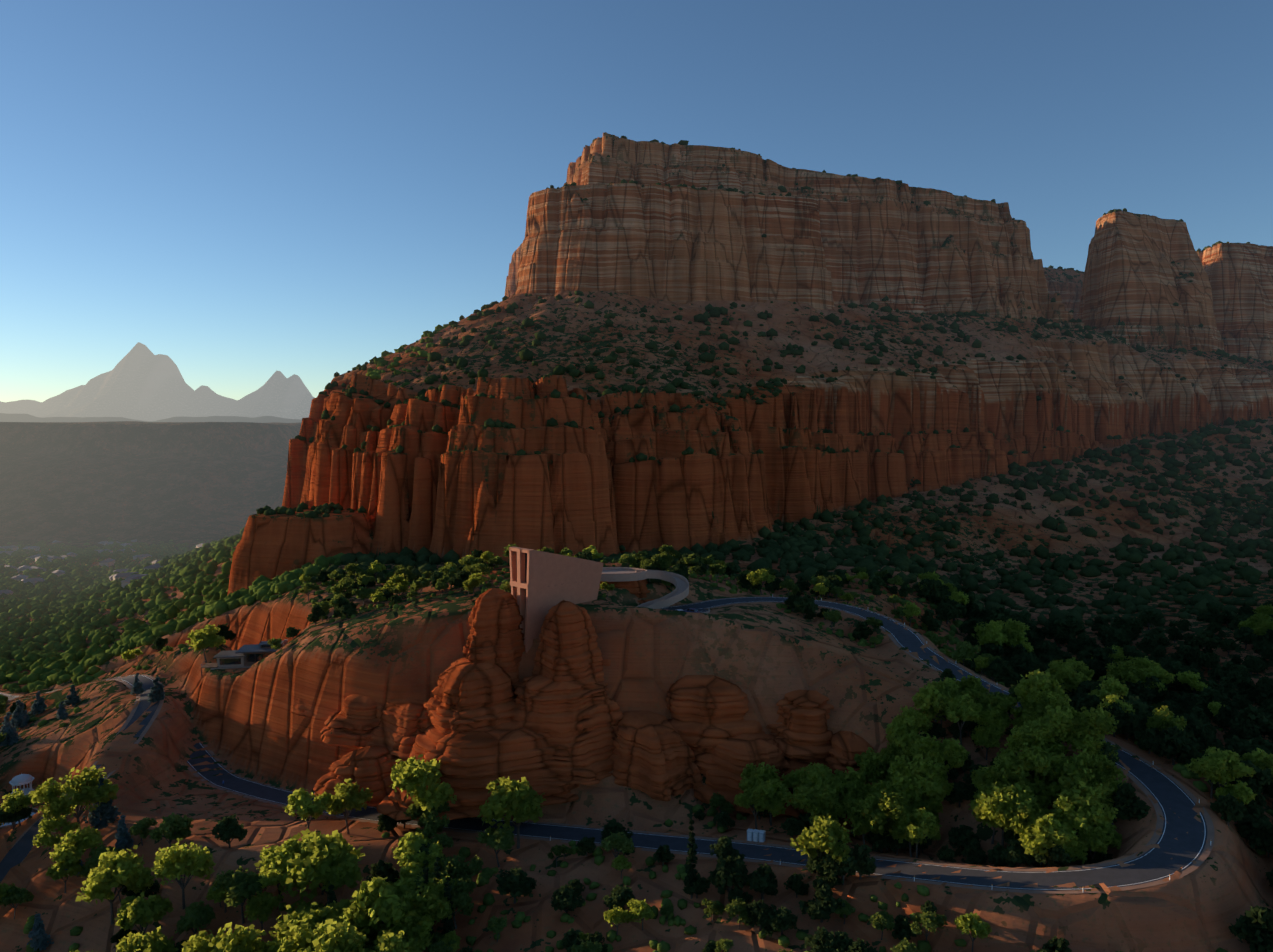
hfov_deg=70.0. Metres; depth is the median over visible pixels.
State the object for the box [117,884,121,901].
oak tree
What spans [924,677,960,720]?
broad tree
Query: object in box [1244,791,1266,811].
juniper tree
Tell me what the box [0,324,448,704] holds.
forest
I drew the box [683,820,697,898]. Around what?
cypress tree
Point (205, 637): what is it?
broad tree
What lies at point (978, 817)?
broad tree
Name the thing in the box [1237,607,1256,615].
juniper tree
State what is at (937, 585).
juniper tree
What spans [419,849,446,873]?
broad tree
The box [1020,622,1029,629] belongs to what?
broad tree
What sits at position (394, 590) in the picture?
oak tree
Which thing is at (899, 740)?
broad tree
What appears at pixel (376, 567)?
broad tree
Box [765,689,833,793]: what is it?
rock
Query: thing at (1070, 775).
broad tree
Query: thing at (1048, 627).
juniper tree
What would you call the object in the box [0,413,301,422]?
ridge hill
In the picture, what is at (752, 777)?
broad tree
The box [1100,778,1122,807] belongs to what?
broad tree
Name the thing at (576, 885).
juniper tree
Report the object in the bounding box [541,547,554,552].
oak tree
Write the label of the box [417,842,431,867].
juniper tree
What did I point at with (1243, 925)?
juniper tree
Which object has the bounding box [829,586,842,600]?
oak tree
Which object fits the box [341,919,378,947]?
broad tree
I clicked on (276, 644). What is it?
oak tree
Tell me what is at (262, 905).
broad tree
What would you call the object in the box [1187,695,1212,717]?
juniper tree
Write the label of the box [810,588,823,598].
juniper tree
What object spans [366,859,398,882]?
juniper tree
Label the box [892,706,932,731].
broad tree
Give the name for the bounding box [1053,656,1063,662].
juniper tree
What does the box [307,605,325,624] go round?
juniper tree
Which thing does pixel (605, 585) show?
broad tree
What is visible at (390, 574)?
oak tree
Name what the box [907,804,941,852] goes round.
broad tree
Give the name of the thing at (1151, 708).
juniper tree
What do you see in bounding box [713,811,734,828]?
juniper tree
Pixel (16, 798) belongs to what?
broad tree
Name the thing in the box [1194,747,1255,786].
broad tree
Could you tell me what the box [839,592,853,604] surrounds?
broad tree
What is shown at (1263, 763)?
broad tree
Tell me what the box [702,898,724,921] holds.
oak tree
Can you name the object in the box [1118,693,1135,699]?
juniper tree
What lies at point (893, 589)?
juniper tree
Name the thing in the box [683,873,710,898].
juniper tree
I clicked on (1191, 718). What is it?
juniper tree
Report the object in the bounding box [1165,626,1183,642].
juniper tree
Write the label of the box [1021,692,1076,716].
broad tree
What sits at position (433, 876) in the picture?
oak tree
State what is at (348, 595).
juniper tree
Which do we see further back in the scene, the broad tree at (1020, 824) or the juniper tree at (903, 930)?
the broad tree at (1020, 824)
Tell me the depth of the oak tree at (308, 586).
309.64 m
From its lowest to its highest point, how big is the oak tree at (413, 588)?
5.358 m
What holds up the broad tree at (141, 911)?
on the terrain
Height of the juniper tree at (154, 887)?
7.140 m
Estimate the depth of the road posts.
182.41 m
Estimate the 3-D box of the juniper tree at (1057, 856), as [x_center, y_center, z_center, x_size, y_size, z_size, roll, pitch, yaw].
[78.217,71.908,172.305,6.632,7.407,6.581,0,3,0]
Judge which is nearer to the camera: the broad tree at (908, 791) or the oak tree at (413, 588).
the broad tree at (908, 791)
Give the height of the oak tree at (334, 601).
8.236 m
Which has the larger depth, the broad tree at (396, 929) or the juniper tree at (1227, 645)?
the juniper tree at (1227, 645)
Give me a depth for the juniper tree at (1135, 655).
291.02 m
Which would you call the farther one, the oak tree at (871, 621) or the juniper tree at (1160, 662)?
the juniper tree at (1160, 662)
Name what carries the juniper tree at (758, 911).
on the terrain
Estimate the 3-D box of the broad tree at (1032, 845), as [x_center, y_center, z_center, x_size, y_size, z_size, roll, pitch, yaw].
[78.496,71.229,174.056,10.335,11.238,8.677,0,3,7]
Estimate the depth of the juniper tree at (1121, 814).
181.71 m
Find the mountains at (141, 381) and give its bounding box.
[0,342,314,420]
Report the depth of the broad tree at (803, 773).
212.37 m
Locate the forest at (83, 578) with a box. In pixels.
[0,339,419,597]
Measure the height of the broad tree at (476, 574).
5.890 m
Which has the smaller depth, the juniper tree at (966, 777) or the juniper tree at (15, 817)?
the juniper tree at (966, 777)
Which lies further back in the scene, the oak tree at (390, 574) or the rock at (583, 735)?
the oak tree at (390, 574)
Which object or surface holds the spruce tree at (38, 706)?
on the terrain
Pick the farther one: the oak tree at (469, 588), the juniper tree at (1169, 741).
the oak tree at (469, 588)
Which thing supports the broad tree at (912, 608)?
on the terrain
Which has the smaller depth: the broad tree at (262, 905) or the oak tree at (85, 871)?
the broad tree at (262, 905)
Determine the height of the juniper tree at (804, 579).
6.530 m
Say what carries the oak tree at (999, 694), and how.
on the terrain
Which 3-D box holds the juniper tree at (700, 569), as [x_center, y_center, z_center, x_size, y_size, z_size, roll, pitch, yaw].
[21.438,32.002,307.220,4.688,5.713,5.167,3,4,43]
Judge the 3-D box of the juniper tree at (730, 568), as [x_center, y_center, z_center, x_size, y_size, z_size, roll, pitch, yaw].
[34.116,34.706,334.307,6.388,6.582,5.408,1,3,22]
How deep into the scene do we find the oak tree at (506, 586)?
259.37 m
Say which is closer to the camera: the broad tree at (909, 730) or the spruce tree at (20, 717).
the broad tree at (909, 730)
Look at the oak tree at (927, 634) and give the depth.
284.87 m
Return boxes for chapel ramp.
[600,567,688,608]
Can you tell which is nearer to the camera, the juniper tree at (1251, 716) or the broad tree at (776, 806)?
the broad tree at (776, 806)
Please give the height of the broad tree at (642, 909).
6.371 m
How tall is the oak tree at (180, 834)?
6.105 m
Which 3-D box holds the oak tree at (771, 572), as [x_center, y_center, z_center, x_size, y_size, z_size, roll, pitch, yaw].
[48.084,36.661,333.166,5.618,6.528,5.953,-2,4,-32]
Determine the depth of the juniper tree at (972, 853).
178.26 m
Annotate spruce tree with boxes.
[0,712,21,745]
[9,700,29,727]
[27,913,53,950]
[28,691,46,714]
[56,701,67,719]
[63,684,80,705]
[82,778,120,829]
[115,815,133,851]
[130,673,145,694]
[147,677,164,702]
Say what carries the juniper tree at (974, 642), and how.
on the terrain
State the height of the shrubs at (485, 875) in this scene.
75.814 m
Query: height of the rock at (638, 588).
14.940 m
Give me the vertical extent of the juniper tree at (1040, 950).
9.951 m
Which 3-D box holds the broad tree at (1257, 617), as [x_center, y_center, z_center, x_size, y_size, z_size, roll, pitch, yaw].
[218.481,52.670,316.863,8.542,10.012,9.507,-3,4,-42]
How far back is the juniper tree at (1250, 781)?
191.47 m
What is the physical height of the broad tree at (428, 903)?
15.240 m
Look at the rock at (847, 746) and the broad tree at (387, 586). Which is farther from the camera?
the broad tree at (387, 586)
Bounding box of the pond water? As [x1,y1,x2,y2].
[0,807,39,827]
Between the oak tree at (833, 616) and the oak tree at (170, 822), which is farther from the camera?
the oak tree at (833, 616)
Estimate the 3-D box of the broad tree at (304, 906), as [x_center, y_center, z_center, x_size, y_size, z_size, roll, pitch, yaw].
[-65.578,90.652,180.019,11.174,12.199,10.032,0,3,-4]
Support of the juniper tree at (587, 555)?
on the terrain
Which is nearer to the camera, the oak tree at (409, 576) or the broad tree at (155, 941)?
the broad tree at (155, 941)
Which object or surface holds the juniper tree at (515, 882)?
on the terrain
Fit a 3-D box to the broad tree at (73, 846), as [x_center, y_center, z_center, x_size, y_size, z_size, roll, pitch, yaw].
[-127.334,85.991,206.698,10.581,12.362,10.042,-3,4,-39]
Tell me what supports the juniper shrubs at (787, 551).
on the terrain
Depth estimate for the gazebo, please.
256.44 m
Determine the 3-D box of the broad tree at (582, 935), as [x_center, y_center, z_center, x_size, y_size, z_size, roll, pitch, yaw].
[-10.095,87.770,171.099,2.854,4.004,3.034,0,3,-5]
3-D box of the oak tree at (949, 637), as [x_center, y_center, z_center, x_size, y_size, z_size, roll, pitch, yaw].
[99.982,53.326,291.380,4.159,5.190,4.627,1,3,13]
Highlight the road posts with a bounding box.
[550,594,1210,891]
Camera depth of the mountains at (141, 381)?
5891.56 m
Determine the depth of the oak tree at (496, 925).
176.49 m
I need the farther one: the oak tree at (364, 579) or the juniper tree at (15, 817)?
the oak tree at (364, 579)
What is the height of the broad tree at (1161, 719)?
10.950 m
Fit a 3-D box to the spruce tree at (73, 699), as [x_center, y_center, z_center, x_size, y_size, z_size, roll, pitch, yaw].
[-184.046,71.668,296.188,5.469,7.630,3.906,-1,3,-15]
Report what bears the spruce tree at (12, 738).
on the terrain
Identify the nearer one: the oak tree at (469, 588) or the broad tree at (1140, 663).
the oak tree at (469, 588)
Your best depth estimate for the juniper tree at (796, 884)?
174.71 m
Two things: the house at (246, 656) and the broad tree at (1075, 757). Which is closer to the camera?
the broad tree at (1075, 757)
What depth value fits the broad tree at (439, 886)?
180.99 m
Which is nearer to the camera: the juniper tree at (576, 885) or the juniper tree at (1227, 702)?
the juniper tree at (576, 885)
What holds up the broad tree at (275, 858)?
on the terrain
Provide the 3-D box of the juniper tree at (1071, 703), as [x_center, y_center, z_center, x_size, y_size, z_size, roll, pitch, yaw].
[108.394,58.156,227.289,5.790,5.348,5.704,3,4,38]
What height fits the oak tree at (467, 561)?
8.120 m
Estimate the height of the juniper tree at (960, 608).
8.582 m
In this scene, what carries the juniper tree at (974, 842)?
on the terrain
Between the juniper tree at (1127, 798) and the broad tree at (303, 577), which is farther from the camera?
the broad tree at (303, 577)
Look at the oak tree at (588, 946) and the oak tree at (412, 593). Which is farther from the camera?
the oak tree at (412, 593)
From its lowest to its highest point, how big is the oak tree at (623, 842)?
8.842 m
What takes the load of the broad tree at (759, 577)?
on the terrain
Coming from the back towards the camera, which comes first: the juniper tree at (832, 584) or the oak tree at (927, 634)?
the juniper tree at (832, 584)
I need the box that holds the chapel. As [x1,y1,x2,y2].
[509,547,602,652]
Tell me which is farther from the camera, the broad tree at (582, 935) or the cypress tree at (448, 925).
the cypress tree at (448, 925)
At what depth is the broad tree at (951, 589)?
333.33 m
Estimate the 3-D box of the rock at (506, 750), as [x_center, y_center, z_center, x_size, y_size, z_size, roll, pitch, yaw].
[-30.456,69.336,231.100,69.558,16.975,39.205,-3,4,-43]
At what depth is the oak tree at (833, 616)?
265.44 m
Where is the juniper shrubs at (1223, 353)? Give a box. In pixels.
[566,136,1272,369]
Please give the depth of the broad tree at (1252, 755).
199.53 m
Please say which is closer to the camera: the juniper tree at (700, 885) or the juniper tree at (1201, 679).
the juniper tree at (700, 885)
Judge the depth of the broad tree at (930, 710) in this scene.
211.40 m
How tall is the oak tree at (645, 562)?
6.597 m
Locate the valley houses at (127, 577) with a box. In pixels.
[0,539,217,594]
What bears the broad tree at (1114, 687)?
on the terrain
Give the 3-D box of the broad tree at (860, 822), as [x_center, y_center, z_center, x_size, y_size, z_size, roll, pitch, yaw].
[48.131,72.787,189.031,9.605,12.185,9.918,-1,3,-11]
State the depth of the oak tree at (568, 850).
197.28 m
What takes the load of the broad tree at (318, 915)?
on the terrain
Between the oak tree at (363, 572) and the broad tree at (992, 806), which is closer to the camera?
the broad tree at (992, 806)
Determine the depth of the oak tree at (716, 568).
295.52 m
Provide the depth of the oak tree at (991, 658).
266.89 m
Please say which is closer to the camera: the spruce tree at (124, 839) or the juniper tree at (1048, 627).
the spruce tree at (124, 839)
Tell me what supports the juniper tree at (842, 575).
on the terrain
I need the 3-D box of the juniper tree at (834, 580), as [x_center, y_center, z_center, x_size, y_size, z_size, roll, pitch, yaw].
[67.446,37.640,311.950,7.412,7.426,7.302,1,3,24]
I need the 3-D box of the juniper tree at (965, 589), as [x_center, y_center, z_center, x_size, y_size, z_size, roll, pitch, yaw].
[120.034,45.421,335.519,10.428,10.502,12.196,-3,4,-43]
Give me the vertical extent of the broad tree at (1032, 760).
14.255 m
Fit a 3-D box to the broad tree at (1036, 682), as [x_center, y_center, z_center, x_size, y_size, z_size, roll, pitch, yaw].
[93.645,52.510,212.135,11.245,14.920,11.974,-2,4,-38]
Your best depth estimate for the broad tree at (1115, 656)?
285.63 m
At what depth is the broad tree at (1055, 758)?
189.87 m
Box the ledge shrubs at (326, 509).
[256,179,1251,554]
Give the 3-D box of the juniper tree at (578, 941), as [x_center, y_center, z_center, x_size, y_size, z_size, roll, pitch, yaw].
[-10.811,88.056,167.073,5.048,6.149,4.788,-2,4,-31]
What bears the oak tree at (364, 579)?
on the terrain
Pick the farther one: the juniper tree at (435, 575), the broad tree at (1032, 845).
the juniper tree at (435, 575)
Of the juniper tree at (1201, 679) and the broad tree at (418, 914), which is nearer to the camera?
the broad tree at (418, 914)
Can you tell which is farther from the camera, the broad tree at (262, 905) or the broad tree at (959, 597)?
the broad tree at (959, 597)
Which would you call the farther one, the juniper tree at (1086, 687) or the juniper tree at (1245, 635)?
the juniper tree at (1245, 635)
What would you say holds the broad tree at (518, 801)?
on the terrain
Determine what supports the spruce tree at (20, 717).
on the terrain
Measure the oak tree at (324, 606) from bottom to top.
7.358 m
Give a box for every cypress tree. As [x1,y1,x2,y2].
[327,884,337,904]
[433,857,441,877]
[440,877,454,934]
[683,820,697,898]
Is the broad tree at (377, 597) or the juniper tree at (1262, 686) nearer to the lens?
the juniper tree at (1262, 686)
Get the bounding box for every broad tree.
[0,788,41,825]
[0,881,17,904]
[30,765,118,830]
[32,815,79,861]
[45,856,82,892]
[49,825,102,876]
[76,845,154,924]
[114,892,173,934]
[116,926,178,951]
[120,650,135,660]
[129,648,142,661]
[151,838,215,909]
[181,922,267,951]
[185,624,225,662]
[206,884,221,907]
[207,870,233,912]
[244,891,283,935]
[254,840,299,900]
[266,899,348,951]
[273,828,364,903]
[276,899,323,935]
[277,919,369,951]
[284,788,332,833]
[299,574,310,582]
[307,915,361,951]
[326,778,372,833]
[335,899,384,935]
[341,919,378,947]
[350,876,415,928]
[367,560,385,583]
[369,591,386,602]
[370,929,423,951]
[376,922,431,951]
[380,886,452,941]
[380,902,439,949]
[381,583,396,590]
[387,574,409,594]
[390,754,456,811]
[392,832,443,866]
[395,861,441,882]
[396,583,408,598]
[398,831,430,844]
[415,874,457,933]
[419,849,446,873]
[438,930,460,951]
[463,575,483,595]
[471,572,487,589]
[477,776,545,848]
[481,551,495,561]
[579,932,588,939]
[591,549,602,558]
[600,581,614,598]
[604,905,631,934]
[611,854,631,878]
[627,898,654,929]
[713,560,726,566]
[734,783,776,828]
[738,762,781,790]
[746,569,774,594]
[754,778,787,822]
[755,779,792,825]
[781,769,803,789]
[784,784,844,816]
[790,814,851,862]
[797,763,844,800]
[799,762,835,779]
[809,803,845,825]
[813,583,828,599]
[820,774,848,819]
[831,767,870,797]
[833,786,866,833]
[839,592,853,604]
[841,795,889,848]
[845,573,854,584]
[854,747,895,782]
[855,572,868,586]
[857,781,882,800]
[862,789,908,852]
[865,779,900,798]
[874,804,898,850]
[879,740,912,761]
[885,716,918,738]
[885,718,920,747]
[887,754,948,802]
[888,810,937,856]
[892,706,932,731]
[893,768,931,809]
[895,808,939,857]
[897,794,939,822]
[898,602,920,625]
[902,731,949,759]
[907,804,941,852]
[912,684,955,722]
[912,793,944,812]
[915,760,953,795]
[917,686,954,724]
[918,571,943,584]
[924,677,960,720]
[927,738,969,782]
[934,681,961,698]
[944,582,957,593]
[944,649,952,656]
[945,693,981,744]
[946,591,968,604]
[950,675,988,700]
[954,912,991,951]
[968,782,1020,846]
[970,760,1034,791]
[971,724,1005,759]
[972,620,1009,645]
[973,698,994,707]
[973,790,996,843]
[974,655,988,674]
[977,703,1011,730]
[979,691,1016,720]
[988,753,1029,780]
[990,790,1045,834]
[991,782,1047,814]
[996,619,1025,640]
[996,734,1031,758]
[1000,742,1052,780]
[1002,635,1033,652]
[1008,804,1045,864]
[1010,706,1037,727]
[1010,720,1069,754]
[1014,669,1071,705]
[1015,709,1042,725]
[1018,818,1072,867]
[1019,754,1064,796]
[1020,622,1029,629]
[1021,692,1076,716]
[1026,813,1077,866]
[1027,704,1083,743]
[1034,749,1066,783]
[1042,788,1108,831]
[1043,760,1105,803]
[1045,659,1085,692]
[1046,821,1087,866]
[1060,780,1118,823]
[1061,746,1115,768]
[1062,661,1093,681]
[1066,657,1082,668]
[1068,706,1118,739]
[1068,728,1118,762]
[1070,753,1112,784]
[1072,752,1126,785]
[1077,826,1111,863]
[1084,822,1116,832]
[1088,676,1128,700]
[1093,825,1121,848]
[1095,694,1134,734]
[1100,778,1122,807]
[1105,660,1142,683]
[1107,645,1123,655]
[1108,651,1132,664]
[1133,656,1161,670]
[1138,666,1174,692]
[1146,705,1186,730]
[1176,671,1207,694]
[1184,756,1234,798]
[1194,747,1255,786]
[1207,701,1226,726]
[1215,780,1256,822]
[1238,619,1258,633]
[1239,754,1272,781]
[1243,748,1272,795]
[1249,612,1272,635]
[1252,604,1272,615]
[1255,620,1272,635]
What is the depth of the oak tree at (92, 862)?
204.40 m
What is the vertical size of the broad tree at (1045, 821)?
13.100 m
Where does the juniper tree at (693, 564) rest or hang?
on the terrain
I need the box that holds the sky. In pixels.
[0,0,1272,401]
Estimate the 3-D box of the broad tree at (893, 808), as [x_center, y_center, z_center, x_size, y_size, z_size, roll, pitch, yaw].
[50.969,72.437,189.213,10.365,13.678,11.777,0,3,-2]
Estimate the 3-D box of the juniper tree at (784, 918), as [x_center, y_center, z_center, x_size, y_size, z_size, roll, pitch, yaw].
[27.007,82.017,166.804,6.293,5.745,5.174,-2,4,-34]
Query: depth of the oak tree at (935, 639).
279.57 m
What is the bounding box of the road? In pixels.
[0,597,1214,893]
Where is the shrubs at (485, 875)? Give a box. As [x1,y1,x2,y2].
[23,559,1272,951]
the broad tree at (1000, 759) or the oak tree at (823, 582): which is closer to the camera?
the broad tree at (1000, 759)
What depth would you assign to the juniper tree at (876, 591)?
312.32 m
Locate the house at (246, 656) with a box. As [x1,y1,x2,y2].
[201,639,287,676]
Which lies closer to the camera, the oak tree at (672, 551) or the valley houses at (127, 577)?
the oak tree at (672, 551)
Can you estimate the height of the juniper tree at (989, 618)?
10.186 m
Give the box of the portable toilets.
[747,828,765,841]
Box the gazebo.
[9,773,33,794]
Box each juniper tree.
[0,803,31,828]
[8,702,26,714]
[110,928,137,947]
[120,874,160,897]
[152,636,167,648]
[174,937,189,951]
[211,814,247,847]
[215,623,235,645]
[286,627,300,637]
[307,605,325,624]
[316,569,330,582]
[333,597,352,616]
[338,605,356,618]
[342,586,354,599]
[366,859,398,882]
[376,814,397,832]
[382,589,393,603]
[389,799,410,828]
[391,594,402,603]
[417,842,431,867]
[430,570,444,590]
[447,570,471,589]
[469,549,486,562]
[496,867,536,903]
[551,884,584,912]
[561,928,579,949]
[567,937,584,951]
[568,879,584,894]
[575,836,595,856]
[576,551,595,560]
[583,931,607,951]
[600,818,632,851]
[602,884,635,911]
[613,837,634,854]
[635,551,650,562]
[644,565,655,581]
[653,844,674,865]
[665,565,688,581]
[676,553,690,567]
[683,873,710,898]
[685,555,702,566]
[692,563,706,575]
[694,809,705,820]
[702,941,719,951]
[707,856,747,896]
[709,835,744,860]
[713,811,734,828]
[723,562,736,575]
[728,886,749,903]
[736,574,749,589]
[746,900,776,930]
[747,863,777,899]
[748,580,761,591]
[761,916,779,936]
[768,906,797,934]
[781,816,800,837]
[783,872,809,897]
[784,593,798,610]
[793,594,817,618]
[794,813,811,831]
[795,577,810,592]
[795,581,809,591]
[798,877,844,922]
[804,613,816,620]
[804,926,841,951]
[805,849,826,876]
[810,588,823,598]
[813,567,827,576]
[816,873,843,888]
[817,608,828,619]
[821,840,859,884]
[825,582,833,597]
[826,575,843,593]
[828,931,853,951]
[837,572,848,583]
[845,938,877,951]
[849,844,876,879]
[852,622,872,639]
[868,575,885,589]
[870,620,882,629]
[872,586,881,596]
[881,572,893,586]
[888,585,897,594]
[891,914,913,940]
[907,836,931,854]
[917,579,945,599]
[918,609,941,630]
[920,900,936,912]
[936,845,954,861]
[940,668,955,680]
[946,723,966,739]
[948,599,966,620]
[948,825,980,849]
[953,585,975,604]
[953,720,977,735]
[961,845,981,864]
[962,764,987,783]
[964,636,971,643]
[965,838,987,863]
[967,622,992,647]
[977,643,1003,658]
[981,606,1001,620]
[982,663,1005,680]
[984,613,1010,621]
[984,615,1004,625]
[987,842,1008,866]
[995,607,1014,621]
[1000,839,1035,867]
[1003,827,1019,842]
[1015,662,1039,682]
[1030,949,1057,951]
[1033,840,1072,866]
[1041,617,1068,640]
[1042,936,1071,951]
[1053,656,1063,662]
[1062,697,1080,711]
[1068,680,1105,698]
[1075,693,1101,712]
[1081,739,1120,764]
[1082,659,1100,679]
[1096,647,1116,677]
[1101,797,1133,824]
[1103,701,1135,736]
[1112,782,1150,818]
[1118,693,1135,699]
[1123,696,1153,738]
[1125,652,1144,659]
[1135,636,1154,652]
[1136,610,1161,629]
[1144,676,1168,705]
[1146,627,1169,646]
[1148,704,1154,711]
[1149,726,1194,764]
[1150,660,1164,665]
[1158,700,1185,715]
[1159,707,1181,717]
[1162,660,1196,684]
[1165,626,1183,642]
[1166,666,1194,693]
[1171,645,1204,665]
[1174,713,1212,731]
[1175,619,1190,632]
[1176,664,1197,673]
[1187,630,1219,654]
[1187,664,1203,675]
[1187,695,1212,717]
[1191,686,1227,718]
[1195,673,1204,691]
[1196,602,1227,622]
[1204,695,1238,711]
[1208,777,1243,789]
[1210,793,1246,825]
[1218,637,1240,655]
[1224,735,1269,754]
[1224,760,1257,792]
[1225,664,1250,678]
[1228,905,1272,951]
[1230,704,1272,734]
[1233,627,1258,648]
[1234,815,1272,851]
[1235,613,1252,628]
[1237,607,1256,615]
[1241,760,1272,794]
[1243,921,1272,945]
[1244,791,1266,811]
[1248,736,1272,755]
[1252,676,1272,700]
[1257,832,1272,854]
[1263,601,1272,605]
[1265,869,1272,886]
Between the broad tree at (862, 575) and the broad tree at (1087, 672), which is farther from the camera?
the broad tree at (862, 575)
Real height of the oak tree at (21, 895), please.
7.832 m
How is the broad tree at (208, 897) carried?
on the terrain
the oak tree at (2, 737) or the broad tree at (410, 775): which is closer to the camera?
the broad tree at (410, 775)
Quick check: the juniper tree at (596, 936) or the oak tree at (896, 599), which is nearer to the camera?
the juniper tree at (596, 936)
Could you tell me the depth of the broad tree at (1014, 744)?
199.32 m
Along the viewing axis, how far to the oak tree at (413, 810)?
206.69 m
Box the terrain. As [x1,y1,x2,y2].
[0,132,1272,951]
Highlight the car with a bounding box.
[684,608,698,612]
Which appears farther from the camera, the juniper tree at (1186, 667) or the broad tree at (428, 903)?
the juniper tree at (1186, 667)
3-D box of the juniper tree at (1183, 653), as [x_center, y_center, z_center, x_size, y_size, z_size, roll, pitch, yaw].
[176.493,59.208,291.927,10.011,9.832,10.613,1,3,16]
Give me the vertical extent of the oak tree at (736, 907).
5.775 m
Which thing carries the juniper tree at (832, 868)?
on the terrain
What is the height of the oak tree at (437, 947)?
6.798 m
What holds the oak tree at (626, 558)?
on the terrain
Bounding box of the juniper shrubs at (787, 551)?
[309,155,1272,627]
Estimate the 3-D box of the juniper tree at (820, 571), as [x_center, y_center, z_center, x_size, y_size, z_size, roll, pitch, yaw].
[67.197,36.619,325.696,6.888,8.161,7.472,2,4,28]
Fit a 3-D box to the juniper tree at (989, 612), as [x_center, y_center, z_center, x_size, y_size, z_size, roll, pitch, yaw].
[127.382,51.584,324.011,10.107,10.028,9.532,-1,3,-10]
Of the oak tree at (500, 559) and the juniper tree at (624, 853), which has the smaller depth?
the juniper tree at (624, 853)
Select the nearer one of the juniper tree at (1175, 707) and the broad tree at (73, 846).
the broad tree at (73, 846)
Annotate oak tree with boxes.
[0,703,5,713]
[0,732,6,741]
[0,886,33,919]
[77,864,91,877]
[85,844,120,868]
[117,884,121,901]
[129,817,157,845]
[149,813,193,846]
[159,646,173,654]
[164,829,191,845]
[175,900,215,934]
[212,866,266,923]
[267,638,281,653]
[298,582,319,600]
[312,600,329,620]
[328,570,338,583]
[328,594,350,618]
[330,577,354,597]
[333,574,345,581]
[344,563,362,579]
[352,586,375,606]
[357,574,376,585]
[359,570,372,576]
[384,571,395,579]
[388,586,403,594]
[392,565,412,577]
[395,568,416,580]
[403,801,450,836]
[407,590,417,601]
[410,583,420,595]
[412,577,430,597]
[413,809,449,838]
[414,870,453,889]
[421,571,431,578]
[422,855,444,872]
[425,939,457,951]
[429,833,453,847]
[435,582,448,596]
[437,575,449,591]
[438,563,459,586]
[439,854,483,884]
[444,573,454,587]
[449,878,475,928]
[459,556,482,572]
[463,585,472,594]
[471,563,491,574]
[476,825,514,867]
[487,558,499,569]
[487,915,507,941]
[494,556,504,568]
[499,581,510,591]
[503,544,517,556]
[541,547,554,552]
[547,844,567,866]
[558,547,572,554]
[562,844,571,859]
[571,940,602,951]
[582,548,597,552]
[599,832,634,870]
[617,554,636,566]
[632,551,649,560]
[632,562,640,567]
[640,559,656,568]
[651,552,673,569]
[658,556,670,566]
[659,544,681,558]
[660,904,673,921]
[661,580,670,589]
[681,554,699,570]
[700,554,714,568]
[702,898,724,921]
[707,563,725,581]
[709,792,734,813]
[714,938,733,951]
[724,898,751,928]
[739,569,750,574]
[763,567,775,574]
[779,579,798,595]
[809,576,829,584]
[818,581,831,596]
[822,610,841,631]
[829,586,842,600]
[835,898,855,923]
[849,592,860,603]
[853,566,866,574]
[862,617,881,636]
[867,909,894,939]
[869,636,880,648]
[887,575,903,585]
[887,594,900,608]
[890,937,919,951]
[891,606,910,621]
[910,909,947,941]
[923,631,936,636]
[927,634,944,645]
[943,634,954,644]
[949,641,980,665]
[981,653,1001,665]
[990,691,1008,696]
[1008,684,1024,706]
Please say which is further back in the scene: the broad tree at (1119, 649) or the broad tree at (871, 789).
the broad tree at (1119, 649)
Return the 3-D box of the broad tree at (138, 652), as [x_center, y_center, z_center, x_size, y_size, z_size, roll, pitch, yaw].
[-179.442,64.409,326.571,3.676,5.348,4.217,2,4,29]
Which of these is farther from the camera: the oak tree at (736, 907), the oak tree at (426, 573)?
the oak tree at (426, 573)
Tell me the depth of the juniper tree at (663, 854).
189.87 m
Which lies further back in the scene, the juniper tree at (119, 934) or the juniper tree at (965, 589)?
the juniper tree at (965, 589)
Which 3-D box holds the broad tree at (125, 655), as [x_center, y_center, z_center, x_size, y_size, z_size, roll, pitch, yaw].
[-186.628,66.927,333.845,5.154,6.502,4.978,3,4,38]
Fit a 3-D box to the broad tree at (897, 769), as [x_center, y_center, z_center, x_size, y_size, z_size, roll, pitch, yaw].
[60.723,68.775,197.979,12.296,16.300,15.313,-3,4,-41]
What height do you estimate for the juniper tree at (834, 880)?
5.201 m
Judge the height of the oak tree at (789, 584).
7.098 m
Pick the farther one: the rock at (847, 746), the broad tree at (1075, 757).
the rock at (847, 746)
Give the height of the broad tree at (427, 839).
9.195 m
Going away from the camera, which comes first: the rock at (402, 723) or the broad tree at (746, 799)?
the broad tree at (746, 799)
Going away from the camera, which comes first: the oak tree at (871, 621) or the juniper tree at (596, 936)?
the juniper tree at (596, 936)
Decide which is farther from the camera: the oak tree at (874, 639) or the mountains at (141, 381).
the mountains at (141, 381)
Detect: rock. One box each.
[289,699,305,715]
[313,745,397,806]
[321,694,378,746]
[360,698,430,764]
[377,721,578,820]
[409,657,517,774]
[463,588,524,683]
[511,675,622,786]
[532,600,603,706]
[599,579,653,603]
[610,710,702,801]
[665,675,764,774]
[693,733,808,816]
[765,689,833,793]
[824,731,873,819]
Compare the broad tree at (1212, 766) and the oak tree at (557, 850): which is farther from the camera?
the oak tree at (557, 850)

